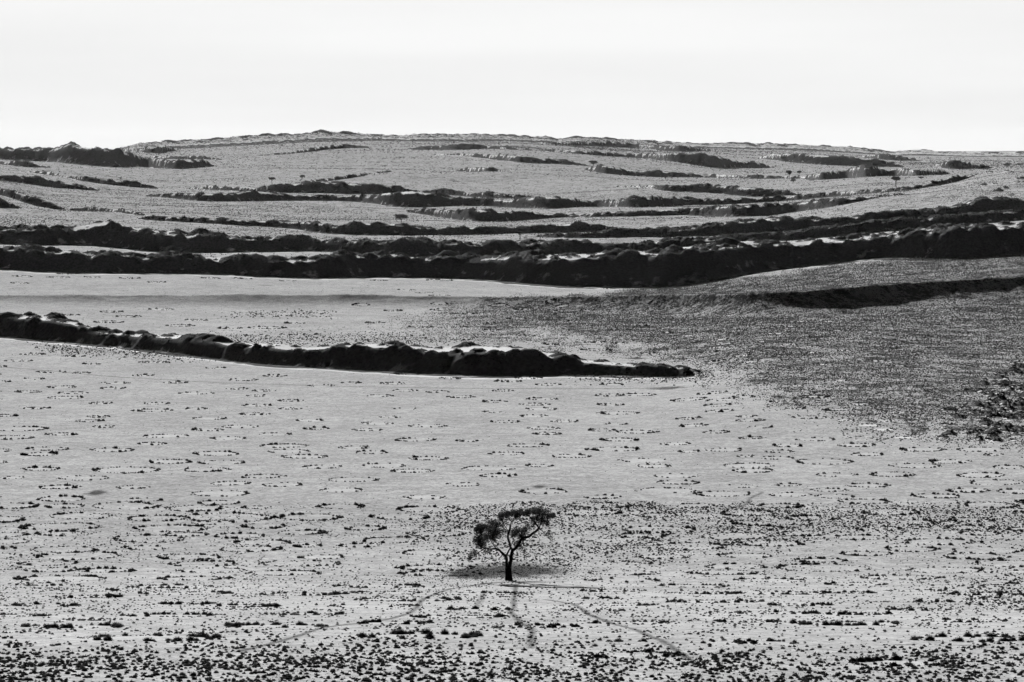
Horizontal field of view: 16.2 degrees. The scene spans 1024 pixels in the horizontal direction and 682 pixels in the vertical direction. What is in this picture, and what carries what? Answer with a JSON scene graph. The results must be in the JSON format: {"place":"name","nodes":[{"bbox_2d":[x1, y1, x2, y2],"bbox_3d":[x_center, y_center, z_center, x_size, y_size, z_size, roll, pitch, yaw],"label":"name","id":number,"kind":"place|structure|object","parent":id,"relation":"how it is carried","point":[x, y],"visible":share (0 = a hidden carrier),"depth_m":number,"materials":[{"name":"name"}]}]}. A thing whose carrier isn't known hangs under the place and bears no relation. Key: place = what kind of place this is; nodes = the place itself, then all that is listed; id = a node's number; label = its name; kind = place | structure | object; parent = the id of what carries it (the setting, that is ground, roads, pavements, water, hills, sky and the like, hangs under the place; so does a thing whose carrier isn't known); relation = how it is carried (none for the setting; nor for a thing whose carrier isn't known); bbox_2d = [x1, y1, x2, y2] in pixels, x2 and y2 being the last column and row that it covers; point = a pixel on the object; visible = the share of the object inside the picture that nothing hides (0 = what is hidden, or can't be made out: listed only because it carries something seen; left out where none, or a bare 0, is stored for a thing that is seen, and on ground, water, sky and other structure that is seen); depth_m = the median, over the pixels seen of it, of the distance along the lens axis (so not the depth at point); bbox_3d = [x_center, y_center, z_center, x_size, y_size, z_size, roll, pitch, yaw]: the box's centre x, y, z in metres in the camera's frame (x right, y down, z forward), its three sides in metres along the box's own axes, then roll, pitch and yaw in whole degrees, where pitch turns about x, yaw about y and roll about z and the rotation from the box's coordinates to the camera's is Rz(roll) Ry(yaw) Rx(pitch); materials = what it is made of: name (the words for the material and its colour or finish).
{"place":"outdoors","nodes":[
{"label":"outdoors","id":0,"kind":"place"},
{"bbox_2d":[0,129,1023,681],"bbox_3d":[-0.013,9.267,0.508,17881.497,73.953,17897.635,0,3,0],"label":"terrain","id":1,"kind":"structure","parent":0,"point":[332,289],"depth_m":617.64,"materials":[{"name":"grey soil"}]},
{"bbox_2d":[92,636,102,639],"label":"grass tussock","id":2,"kind":"object","parent":1,"relation":"on","point":[97,638],"depth_m":203.37,"materials":[{"name":"black plant"}]},
{"bbox_2d":[103,621,110,625],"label":"grass tussock","id":3,"kind":"object","parent":1,"relation":"on","point":[106,623],"depth_m":227.34,"materials":[{"name":"black plant"}]},
{"bbox_2d":[102,634,112,640],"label":"grass tussock","id":4,"kind":"object","parent":1,"relation":"on","point":[107,638],"depth_m":202.83,"materials":[{"name":"black plant"}]},
{"bbox_2d":[171,636,182,640],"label":"grass tussock","id":5,"kind":"object","parent":1,"relation":"on","point":[178,639],"depth_m":202.37,"materials":[{"name":"black plant"}]},
{"bbox_2d":[231,621,240,626],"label":"grass tussock","id":6,"kind":"object","parent":1,"relation":"on","point":[235,624],"depth_m":224.97,"materials":[{"name":"black plant"}]},
{"bbox_2d":[357,631,366,636],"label":"grass tussock","id":7,"kind":"object","parent":1,"relation":"on","point":[362,635],"depth_m":207.19,"materials":[{"name":"black plant"}]},
{"bbox_2d":[394,214,408,221],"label":"acacia tree","id":8,"kind":"object","parent":1,"relation":"on","point":[402,216],"visible":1,"depth_m":1841.05,"materials":[{"name":"black plant"}]},
{"bbox_2d":[421,627,432,633],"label":"grass tussock","id":9,"kind":"object","parent":1,"relation":"on","point":[424,631],"depth_m":211.73,"materials":[{"name":"black plant"}]},
{"bbox_2d":[424,632,434,637],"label":"grass tussock","id":10,"kind":"object","parent":1,"relation":"on","point":[431,635],"depth_m":205.65,"materials":[{"name":"black plant"}]},
{"bbox_2d":[441,628,448,634],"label":"grass tussock","id":11,"kind":"object","parent":1,"relation":"on","point":[445,632],"depth_m":211.15,"materials":[{"name":"black plant"}]},
{"bbox_2d":[460,634,471,637],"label":"grass tussock","id":12,"kind":"object","parent":1,"relation":"on","point":[465,636],"depth_m":205.87,"materials":[{"name":"black plant"}]},
{"bbox_2d":[467,501,555,579],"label":"acacia tree","id":13,"kind":"object","parent":1,"relation":"on","point":[492,531],"visible":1,"depth_m":344.15,"materials":[{"name":"black plant"}]},
{"bbox_2d":[0,168,1023,681],"bbox_3d":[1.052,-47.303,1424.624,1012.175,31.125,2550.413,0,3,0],"label":"grass tufts","id":14,"kind":"object","parent":1,"relation":"on","point":[720,666],"visible":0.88,"depth_m":425.46,"materials":[{"name":"black plant"}]},
{"bbox_2d":[0,130,1023,440],"bbox_3d":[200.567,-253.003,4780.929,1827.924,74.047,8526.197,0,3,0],"label":"dune scrub","id":15,"kind":"object","parent":1,"relation":"on","point":[530,248],"visible":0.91,"depth_m":1445.66,"materials":[{"name":"black plant"}]},
{"bbox_2d":[0,129,1023,198],"bbox_3d":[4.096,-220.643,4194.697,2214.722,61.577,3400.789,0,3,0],"label":"slope scrub","id":16,"kind":"object","parent":1,"relation":"on","point":[824,154],"visible":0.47,"depth_m":4539.00,"materials":[{"name":"black plant"}]},
{"bbox_2d":[506,226,530,239],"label":"acacia tree","id":17,"kind":"object","parent":1,"relation":"on","point":[520,229],"visible":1,"depth_m":1598.67,"materials":[{"name":"black plant"}]},
{"bbox_2d":[773,195,782,204],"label":"acacia tree","id":18,"kind":"object","parent":1,"relation":"on","point":[779,197],"visible":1,"depth_m":2021.82,"materials":[{"name":"black plant"}]},
{"bbox_2d":[833,620,843,625],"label":"grass tussock","id":19,"kind":"object","parent":1,"relation":"on","point":[837,622],"depth_m":227.59,"materials":[{"name":"black plant"}]},
{"bbox_2d":[891,176,900,187],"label":"acacia tree","id":20,"kind":"object","parent":1,"relation":"on","point":[895,178],"visible":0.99,"depth_m":2472.40,"materials":[{"name":"black plant"}]},
{"bbox_2d":[924,635,935,640],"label":"grass tussock","id":21,"kind":"object","parent":1,"relation":"on","point":[930,638],"depth_m":202.93,"materials":[{"name":"black plant"}]},
{"bbox_2d":[938,632,947,636],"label":"grass tussock","id":22,"kind":"object","parent":1,"relation":"on","point":[942,634],"depth_m":207.44,"materials":[{"name":"black plant"}]},
{"bbox_2d":[954,636,964,641],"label":"grass tussock","id":23,"kind":"object","parent":1,"relation":"on","point":[959,639],"depth_m":201.97,"materials":[{"name":"black plant"}]},
{"bbox_2d":[964,630,972,636],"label":"grass tussock","id":24,"kind":"object","parent":1,"relation":"on","point":[968,634],"depth_m":207.59,"materials":[{"name":"black plant"}]},
{"bbox_2d":[984,632,996,636],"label":"grass tussock","id":25,"kind":"object","parent":1,"relation":"on","point":[992,634],"depth_m":207.65,"materials":[{"name":"black plant"}]},
{"bbox_2d":[994,590,1011,597],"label":"dry shrub","id":26,"kind":"object","parent":1,"relation":"on","point":[1000,594],"visible":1,"depth_m":297.81,"materials":[{"name":"black plant"}]},
{"bbox_2d":[0,0,1023,150],"label":"sky","id":27,"kind":"structure","parent":0,"point":[887,75],"materials":[{"name":"white"}]}
]}

